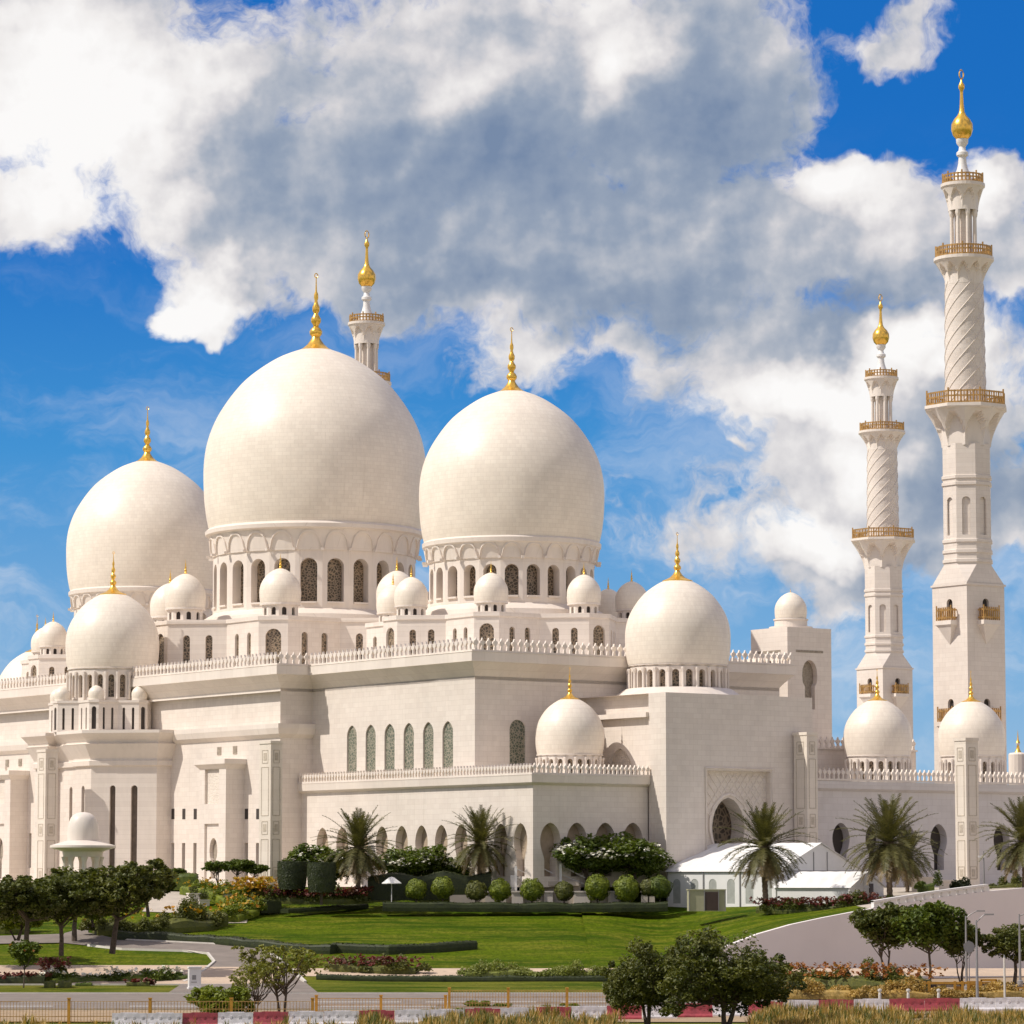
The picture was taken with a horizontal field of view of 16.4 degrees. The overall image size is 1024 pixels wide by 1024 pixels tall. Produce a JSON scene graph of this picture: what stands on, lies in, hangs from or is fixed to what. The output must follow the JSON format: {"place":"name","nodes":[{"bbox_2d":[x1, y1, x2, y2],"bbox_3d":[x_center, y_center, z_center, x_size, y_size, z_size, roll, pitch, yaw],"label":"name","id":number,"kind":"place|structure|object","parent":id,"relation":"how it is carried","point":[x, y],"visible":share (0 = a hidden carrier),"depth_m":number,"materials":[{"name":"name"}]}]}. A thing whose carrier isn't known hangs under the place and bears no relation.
{"place":"outdoors","nodes":[
{"label":"outdoors","id":0,"kind":"place"},
{"bbox_2d":[0,934,59,943],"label":"driveway","id":1,"kind":"structure","parent":0,"point":[47,938],"depth_m":368.57,"materials":[{"name":"concrete"}]},
{"bbox_2d":[34,956,71,974],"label":"flowering shrub","id":2,"kind":"object","parent":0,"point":[49,961],"visible":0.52,"depth_m":333.50,"materials":[{"name":"red plant"}]},
{"bbox_2d":[0,965,278,983],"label":"pavement","id":3,"kind":"structure","parent":0,"point":[215,975],"depth_m":339.69,"materials":[{"name":"beige concrete"}]},
{"bbox_2d":[143,891,186,912],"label":"forecourt","id":4,"kind":"structure","parent":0,"point":[173,898],"depth_m":403.02,"materials":[{"name":"stone"}]},
{"bbox_2d":[0,1013,357,1023],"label":"plume grass","id":5,"kind":"structure","parent":0,"point":[286,1020],"depth_m":237.63,"materials":[{"name":"beige plant"}]},
{"bbox_2d":[64,929,316,991],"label":"driveway","id":6,"kind":"structure","parent":0,"point":[224,956],"depth_m":359.50,"materials":[{"name":"grey asphalt"}]},
{"bbox_2d":[0,887,747,1023],"bbox_3d":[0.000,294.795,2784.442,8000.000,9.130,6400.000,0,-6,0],"label":"ground","id":7,"kind":"structure","parent":0,"point":[539,939],"depth_m":367.37,"materials":[{"name":"green plant"}]},
{"bbox_2d":[7,939,42,987],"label":"flowering tree","id":8,"kind":"object","parent":7,"relation":"on","point":[23,951],"visible":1,"depth_m":320.83,"materials":[{"name":"green plant"}]},
{"bbox_2d":[0,910,49,940],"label":"shrub","id":9,"kind":"object","parent":7,"relation":"on","point":[9,924],"visible":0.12,"depth_m":349.24,"materials":[{"name":"green plant"}]},
{"bbox_2d":[0,970,52,983],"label":"hedge","id":10,"kind":"object","parent":7,"relation":"on","point":[32,977],"visible":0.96,"depth_m":326.56,"materials":[{"name":"green plant"}]},
{"bbox_2d":[0,874,81,942],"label":"garden tree","id":11,"kind":"object","parent":7,"relation":"on","point":[16,897],"visible":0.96,"depth_m":327.26,"materials":[{"name":"green plant"}]},
{"bbox_2d":[27,870,99,955],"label":"garden tree","id":12,"kind":"object","parent":7,"relation":"on","point":[69,886],"visible":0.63,"depth_m":330.59,"materials":[{"name":"green plant"}]},
{"bbox_2d":[50,812,115,872],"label":"domed kiosk","id":13,"kind":"object","parent":7,"relation":"on","point":[82,843],"visible":0.82,"depth_m":411.67,"materials":[{"name":"white stone"}]},
{"bbox_2d":[38,965,187,983],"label":"hedge","id":14,"kind":"object","parent":7,"relation":"on","point":[163,974],"visible":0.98,"depth_m":329.21,"materials":[{"name":"green plant"}]},
{"bbox_2d":[77,858,178,953],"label":"garden tree","id":15,"kind":"object","parent":7,"relation":"on","point":[132,882],"visible":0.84,"depth_m":333.84,"materials":[{"name":"green plant"}]},
{"bbox_2d":[112,1012,146,1023],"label":"road barrier","id":16,"kind":"object","parent":7,"relation":"on","point":[124,1017],"visible":1,"depth_m":237.67,"materials":[{"name":"white plastic"}]},
{"bbox_2d":[87,944,215,980],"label":"kerb","id":17,"kind":"structure","parent":7,"relation":"on","point":[209,955],"depth_m":357.61,"materials":[{"name":"concrete"}]},
{"bbox_2d":[78,892,228,935],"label":"shrub bank","id":18,"kind":"object","parent":7,"relation":"on","point":[189,915],"visible":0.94,"depth_m":375.34,"materials":[{"name":"green plant"}]},
{"bbox_2d":[0,998,314,1023],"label":"wire fence","id":19,"kind":"object","parent":7,"relation":"on","point":[69,1005],"visible":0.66,"depth_m":244.76,"materials":[{"name":"brown metal"}]},
{"bbox_2d":[147,1012,181,1023],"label":"road barrier","id":20,"kind":"object","parent":7,"relation":"on","point":[162,1017],"visible":0.97,"depth_m":237.67,"materials":[{"name":"white plastic"}]},
{"bbox_2d":[182,1012,217,1023],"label":"road barrier","id":21,"kind":"object","parent":7,"relation":"on","point":[206,1018],"visible":1,"depth_m":237.94,"materials":[{"name":"red plastic"}]},
{"bbox_2d":[183,984,253,1012],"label":"shrub","id":22,"kind":"object","parent":7,"relation":"on","point":[208,993],"visible":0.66,"depth_m":258.68,"materials":[{"name":"green plant"}]},
{"bbox_2d":[176,877,267,921],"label":"shrub bank","id":23,"kind":"object","parent":7,"relation":"on","point":[236,907],"visible":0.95,"depth_m":392.79,"materials":[{"name":"green plant"}]},
{"bbox_2d":[117,930,336,954],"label":"hedge","id":24,"kind":"object","parent":7,"relation":"on","point":[329,949],"visible":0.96,"depth_m":362.66,"materials":[{"name":"green plant"}]},
{"bbox_2d":[218,1012,252,1023],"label":"road barrier","id":25,"kind":"object","parent":7,"relation":"on","point":[238,1017],"visible":1,"depth_m":238.82,"materials":[{"name":"white plastic"}]},
{"bbox_2d":[230,876,278,899],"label":"flowering shrub","id":26,"kind":"object","parent":7,"relation":"on","point":[256,885],"visible":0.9,"depth_m":397.50,"materials":[{"name":"yellow plant"}]},
{"bbox_2d":[253,1011,287,1023],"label":"road barrier","id":27,"kind":"object","parent":7,"relation":"on","point":[264,1017],"visible":0.97,"depth_m":239.72,"materials":[{"name":"red plastic"}]},
{"bbox_2d":[259,741,282,886],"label":"pylon","id":28,"kind":"object","parent":7,"relation":"on","point":[270,809],"visible":0.77,"depth_m":420.35,"materials":[{"name":"stone"}]},
{"bbox_2d":[277,861,306,895],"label":"clipped tree","id":29,"kind":"object","parent":7,"relation":"on","point":[291,875],"visible":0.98,"depth_m":394.59,"materials":[{"name":"green plant"}]},
{"bbox_2d":[289,1011,323,1023],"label":"road barrier","id":30,"kind":"object","parent":7,"relation":"on","point":[304,1015],"visible":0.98,"depth_m":240.59,"materials":[{"name":"white plastic"}]},
{"bbox_2d":[263,883,373,904],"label":"flower bed","id":31,"kind":"object","parent":7,"relation":"on","point":[342,896],"visible":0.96,"depth_m":395.17,"materials":[{"name":"red plant"}]},
{"bbox_2d":[307,862,336,904],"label":"clipped tree","id":32,"kind":"object","parent":7,"relation":"on","point":[321,877],"visible":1,"depth_m":390.67,"materials":[{"name":"green plant"}]},
{"bbox_2d":[282,843,365,884],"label":"frangipani tree","id":33,"kind":"object","parent":7,"relation":"on","point":[314,853],"visible":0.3,"depth_m":403.33,"materials":[{"name":"green plant"}]},
{"bbox_2d":[280,903,368,913],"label":"hedge","id":34,"kind":"object","parent":7,"relation":"on","point":[289,910],"visible":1,"depth_m":395.13,"materials":[{"name":"green plant"}]},
{"bbox_2d":[324,1010,358,1023],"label":"road barrier","id":35,"kind":"object","parent":7,"relation":"on","point":[347,1016],"visible":0.81,"depth_m":241.47,"materials":[{"name":"white plastic"}]},
{"bbox_2d":[312,805,404,895],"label":"date palm","id":36,"kind":"object","parent":7,"relation":"on","point":[355,860],"visible":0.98,"depth_m":397.39,"materials":[{"name":"green plant"}]},
{"bbox_2d":[322,953,433,973],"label":"hedge","id":37,"kind":"object","parent":7,"relation":"on","point":[384,965],"visible":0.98,"depth_m":338.69,"materials":[{"name":"green plant"}]},
{"bbox_2d":[331,940,477,954],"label":"hedge","id":38,"kind":"object","parent":7,"relation":"on","point":[415,948],"visible":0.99,"depth_m":356.11,"materials":[{"name":"green plant"}]},
{"bbox_2d":[372,844,449,876],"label":"frangipani tree","id":39,"kind":"object","parent":7,"relation":"on","point":[425,860],"visible":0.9,"depth_m":404.06,"materials":[{"name":"green plant"}]},
{"bbox_2d":[395,1009,429,1023],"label":"road barrier","id":40,"kind":"object","parent":7,"relation":"on","point":[407,1015],"visible":0.68,"depth_m":243.27,"materials":[{"name":"white concrete"}]},
{"bbox_2d":[405,878,427,901],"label":"topiary ball","id":41,"kind":"object","parent":7,"relation":"on","point":[415,888],"visible":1,"depth_m":394.00,"materials":[{"name":"green plant"}]},
{"bbox_2d":[368,871,491,900],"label":"hedge","id":42,"kind":"object","parent":7,"relation":"on","point":[381,892],"visible":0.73,"depth_m":399.02,"materials":[{"name":"green plant"}]},
{"bbox_2d":[430,876,454,900],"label":"topiary ball","id":43,"kind":"object","parent":7,"relation":"on","point":[443,888],"visible":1,"depth_m":394.02,"materials":[{"name":"green plant"}]},
{"bbox_2d":[316,973,609,981],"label":"hedge","id":44,"kind":"object","parent":7,"relation":"on","point":[446,978],"visible":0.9,"depth_m":331.81,"materials":[{"name":"green plant"}]},
{"bbox_2d":[0,992,927,993],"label":"kerb","id":45,"kind":"structure","parent":7,"relation":"on","point":[301,992],"depth_m":310.18,"materials":[{"name":"concrete"}]},
{"bbox_2d":[465,880,488,901],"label":"topiary ball","id":46,"kind":"object","parent":7,"relation":"on","point":[476,890],"visible":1,"depth_m":394.04,"materials":[{"name":"green plant"}]},
{"bbox_2d":[437,804,522,875],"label":"date palm","id":47,"kind":"object","parent":7,"relation":"on","point":[481,857],"visible":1,"depth_m":399.55,"materials":[{"name":"green plant"}]},
{"bbox_2d":[488,878,511,901],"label":"topiary ball","id":48,"kind":"object","parent":7,"relation":"on","point":[499,890],"visible":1,"depth_m":394.03,"materials":[{"name":"green plant"}]},
{"bbox_2d":[382,901,667,912],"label":"hedge","id":49,"kind":"object","parent":7,"relation":"on","point":[490,906],"visible":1,"depth_m":392.58,"materials":[{"name":"green plant"}]},
{"bbox_2d":[448,987,611,1008],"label":"wire fence","id":50,"kind":"object","parent":7,"relation":"on","point":[508,996],"visible":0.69,"depth_m":273.55,"materials":[{"name":"yellow metal"}]},
{"bbox_2d":[519,878,544,902],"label":"topiary ball","id":51,"kind":"object","parent":7,"relation":"on","point":[531,890],"visible":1,"depth_m":393.91,"materials":[{"name":"green plant"}]},
{"bbox_2d":[456,959,619,976],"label":"shrub bank","id":52,"kind":"object","parent":7,"relation":"on","point":[480,969],"visible":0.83,"depth_m":334.86,"materials":[{"name":"green plant"}]},
{"bbox_2d":[450,891,654,903],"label":"plinth wall","id":53,"kind":"structure","parent":7,"relation":"on","point":[549,896],"depth_m":396.42,"materials":[{"name":"white stone"}]},
{"bbox_2d":[554,880,574,903],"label":"topiary ball","id":54,"kind":"object","parent":7,"relation":"on","point":[564,891],"visible":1,"depth_m":394.14,"materials":[{"name":"green plant"}]},
{"bbox_2d":[549,831,638,882],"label":"frangipani tree","id":55,"kind":"object","parent":7,"relation":"on","point":[584,854],"visible":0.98,"depth_m":397.64,"materials":[{"name":"green plant"}]},
{"bbox_2d":[584,874,609,902],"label":"topiary ball","id":56,"kind":"object","parent":7,"relation":"on","point":[597,887],"visible":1,"depth_m":393.94,"materials":[{"name":"green plant"}]},
{"bbox_2d":[612,874,639,901],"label":"topiary ball","id":57,"kind":"object","parent":7,"relation":"on","point":[627,888],"visible":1,"depth_m":393.83,"materials":[{"name":"green plant"}]},
{"bbox_2d":[600,936,686,1023],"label":"bushy tree","id":58,"kind":"object","parent":7,"relation":"on","point":[634,982],"visible":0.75,"depth_m":234.58,"materials":[{"name":"green plant"}]},
{"bbox_2d":[650,874,673,901],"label":"topiary ball","id":59,"kind":"object","parent":7,"relation":"on","point":[661,885],"visible":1,"depth_m":393.86,"materials":[{"name":"green plant"}]},
{"bbox_2d":[654,924,807,1023],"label":"bushy tree","id":60,"kind":"object","parent":7,"relation":"on","point":[700,970],"visible":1,"depth_m":229.88,"materials":[{"name":"green plant"}]},
{"bbox_2d":[665,843,862,907],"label":"marquee tent","id":61,"kind":"object","parent":7,"relation":"on","point":[707,869],"visible":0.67,"depth_m":398.98,"materials":[{"name":"white fabric"}]},
{"bbox_2d":[714,799,819,901],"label":"date palm","id":62,"kind":"object","parent":7,"relation":"on","point":[765,860],"visible":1,"depth_m":381.31,"materials":[{"name":"green plant"}]},
{"bbox_2d":[792,732,817,842],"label":"pylon","id":63,"kind":"object","parent":7,"relation":"on","point":[805,777],"visible":0.62,"depth_m":413.09,"materials":[{"name":"stone"}]},
{"bbox_2d":[778,957,947,990],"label":"shrub bank","id":64,"kind":"object","parent":7,"relation":"on","point":[870,973],"visible":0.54,"depth_m":315.63,"materials":[{"name":"green plant"}]},
{"bbox_2d":[716,884,1023,977],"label":"retaining wall","id":65,"kind":"structure","parent":7,"relation":"on","point":[831,939],"depth_m":356.93,"materials":[{"name":"grey paint"}]},
{"bbox_2d":[0,994,924,1008],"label":"road","id":66,"kind":"structure","parent":0,"point":[458,1000],"depth_m":292.67,"materials":[{"name":"grey asphalt"}]},
{"bbox_2d":[785,975,1023,999],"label":"hedge","id":67,"kind":"object","parent":66,"relation":"on","point":[916,986],"visible":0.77,"depth_m":293.19,"materials":[{"name":"yellow plant"}]},
{"bbox_2d":[356,999,629,1023],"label":"plume grass","id":68,"kind":"structure","parent":0,"point":[489,1017],"depth_m":234.75,"materials":[{"name":"yellow plant"}]},
{"bbox_2d":[1,1010,1021,1021],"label":"verge","id":69,"kind":"structure","parent":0,"point":[110,1012],"depth_m":258.77,"materials":[{"name":"soil"}]},
{"bbox_2d":[228,961,284,1011],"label":"acacia tree","id":70,"kind":"object","parent":69,"relation":"on","point":[251,977],"visible":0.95,"depth_m":263.43,"materials":[{"name":"green plant"}]},
{"bbox_2d":[231,944,333,1011],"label":"acacia tree","id":71,"kind":"object","parent":69,"relation":"on","point":[303,966],"visible":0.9,"depth_m":265.36,"materials":[{"name":"green plant"}]},
{"bbox_2d":[315,995,446,1015],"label":"wire fence","id":72,"kind":"object","parent":69,"relation":"on","point":[380,1005],"visible":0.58,"depth_m":255.69,"materials":[{"name":"yellow metal"}]},
{"bbox_2d":[678,1003,712,1016],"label":"road barrier","id":73,"kind":"object","parent":69,"relation":"on","point":[698,1011],"visible":0.52,"depth_m":255.45,"materials":[{"name":"red concrete"}]},
{"bbox_2d":[889,998,924,1011],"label":"road barrier","id":74,"kind":"object","parent":69,"relation":"on","point":[908,1003],"visible":0.78,"depth_m":266.74,"materials":[{"name":"red concrete"}]},
{"bbox_2d":[925,998,959,1010],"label":"road barrier","id":75,"kind":"object","parent":69,"relation":"on","point":[936,1002],"visible":0.75,"depth_m":267.56,"materials":[{"name":"red concrete"}]},
{"bbox_2d":[960,998,995,1010],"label":"road barrier","id":76,"kind":"object","parent":69,"relation":"on","point":[985,1004],"visible":0.86,"depth_m":268.37,"materials":[{"name":"white concrete"}]},
{"bbox_2d":[995,997,1023,1009],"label":"road barrier","id":77,"kind":"object","parent":69,"relation":"on","point":[1016,1003],"visible":0.96,"depth_m":269.19,"materials":[{"name":"white concrete"}]},
{"bbox_2d":[0,0,1023,784],"label":"sky","id":78,"kind":"structure","parent":0,"point":[688,221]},
{"bbox_2d":[294,968,1023,975],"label":"pavement","id":79,"kind":"structure","parent":0,"point":[948,972],"depth_m":339.29,"materials":[{"name":"beige concrete"}]},
{"bbox_2d":[582,890,867,968],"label":"lawn","id":80,"kind":"structure","parent":0,"point":[610,936],"depth_m":378.77,"materials":[{"name":"green plant"}]},
{"bbox_2d":[602,838,675,879],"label":"frangipani tree","id":81,"kind":"object","parent":80,"relation":"on","point":[650,857],"visible":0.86,"depth_m":398.31,"materials":[{"name":"green plant"}]},
{"bbox_2d":[686,889,725,910],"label":"portable cabin","id":82,"kind":"object","parent":80,"relation":"on","point":[706,899],"visible":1,"depth_m":382.59,"materials":[{"name":"grey metal"}]},
{"bbox_2d":[749,889,884,913],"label":"flower bed","id":83,"kind":"object","parent":80,"relation":"on","point":[784,905],"visible":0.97,"depth_m":376.41,"materials":[{"name":"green plant"}]},
{"bbox_2d":[745,998,1023,1023],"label":"plume grass","id":84,"kind":"structure","parent":0,"point":[821,1014],"depth_m":239.98,"materials":[{"name":"yellow plant"}]},
{"bbox_2d":[818,669,1023,886],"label":"arcade wing","id":85,"kind":"structure","parent":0,"point":[877,737],"depth_m":432.38,"materials":[{"name":"white stone"}]},
{"bbox_2d":[856,887,1021,907],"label":"ramp","id":86,"kind":"structure","parent":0,"point":[898,891],"depth_m":394.43,"materials":[{"name":"beige concrete"}]},
{"bbox_2d":[774,871,885,903],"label":"marquee tent","id":87,"kind":"object","parent":86,"relation":"on","point":[815,884],"visible":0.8,"depth_m":389.36,"materials":[{"name":"white fabric"}]},
{"bbox_2d":[830,793,945,894],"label":"date palm","id":88,"kind":"object","parent":86,"relation":"on","point":[887,854],"visible":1,"depth_m":385.27,"materials":[{"name":"green plant"}]},
{"bbox_2d":[875,827,942,891],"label":"date palm","id":89,"kind":"object","parent":86,"relation":"on","point":[918,870],"visible":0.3,"depth_m":397.43,"materials":[{"name":"green plant"}]},
{"bbox_2d":[953,738,979,885],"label":"pylon","id":90,"kind":"object","parent":86,"relation":"on","point":[966,801],"visible":0.94,"depth_m":403.32,"materials":[{"name":"stone"}]},
{"bbox_2d":[972,796,1023,887],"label":"date palm","id":91,"kind":"object","parent":86,"relation":"on","point":[1015,858],"visible":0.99,"depth_m":383.44,"materials":[{"name":"green plant"}]},
{"bbox_2d":[924,976,1023,990],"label":"planting bed","id":92,"kind":"object","parent":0,"point":[1008,979],"visible":0.03,"depth_m":351.24,"materials":[{"name":"soil"}]},
{"bbox_2d":[847,902,912,971],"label":"roadside tree","id":93,"kind":"object","parent":92,"relation":"on","point":[869,924],"visible":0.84,"depth_m":331.69,"materials":[{"name":"green plant"}]},
{"bbox_2d":[888,900,967,979],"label":"roadside tree","id":94,"kind":"object","parent":92,"relation":"on","point":[926,925],"visible":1,"depth_m":328.79,"materials":[{"name":"green plant"}]},
{"bbox_2d":[941,920,985,985],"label":"roadside tree","id":95,"kind":"object","parent":92,"relation":"on","point":[956,947],"visible":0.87,"depth_m":330.79,"materials":[{"name":"green plant"}]},
{"bbox_2d":[981,923,1023,984],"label":"roadside tree","id":96,"kind":"object","parent":92,"relation":"on","point":[1003,941],"visible":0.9,"depth_m":330.66,"materials":[{"name":"green plant"}]},
{"label":"terrace","id":97,"kind":"structure","parent":0,"visible":0},
{"bbox_2d":[36,749,58,878],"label":"pylon","id":98,"kind":"object","parent":97,"relation":"on","point":[47,802],"visible":0.83,"depth_m":454.15,"materials":[{"name":"stone"}]},
{"bbox_2d":[348,230,390,385],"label":"minaret","id":99,"kind":"object","parent":97,"relation":"on","point":[366,326],"visible":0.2,"depth_m":581.15,"materials":[{"name":"white stone"}]},
{"bbox_2d":[0,273,917,886],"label":"mosque","id":100,"kind":"structure","parent":97,"relation":"on","point":[530,677],"depth_m":442.11,"materials":[{"name":"white stone"}]},
{"bbox_2d":[515,863,584,894],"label":"stair railing","id":101,"kind":"object","parent":100,"relation":"attached to","point":[576,884],"visible":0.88,"depth_m":397.88,"materials":[{"name":"white paint"}]},
{"bbox_2d":[751,588,831,747],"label":"square tower","id":102,"kind":"structure","parent":97,"relation":"on","point":[799,639],"depth_m":447.99,"materials":[{"name":"white stone"}]},
{"bbox_2d":[851,294,914,738],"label":"minaret","id":103,"kind":"object","parent":97,"relation":"on","point":[882,547],"visible":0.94,"depth_m":640.05,"materials":[{"name":"white stone"}]},
{"bbox_2d":[925,69,1006,784],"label":"minaret","id":104,"kind":"object","parent":97,"relation":"on","point":[964,414],"visible":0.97,"depth_m":460.35,"materials":[{"name":"white stone"}]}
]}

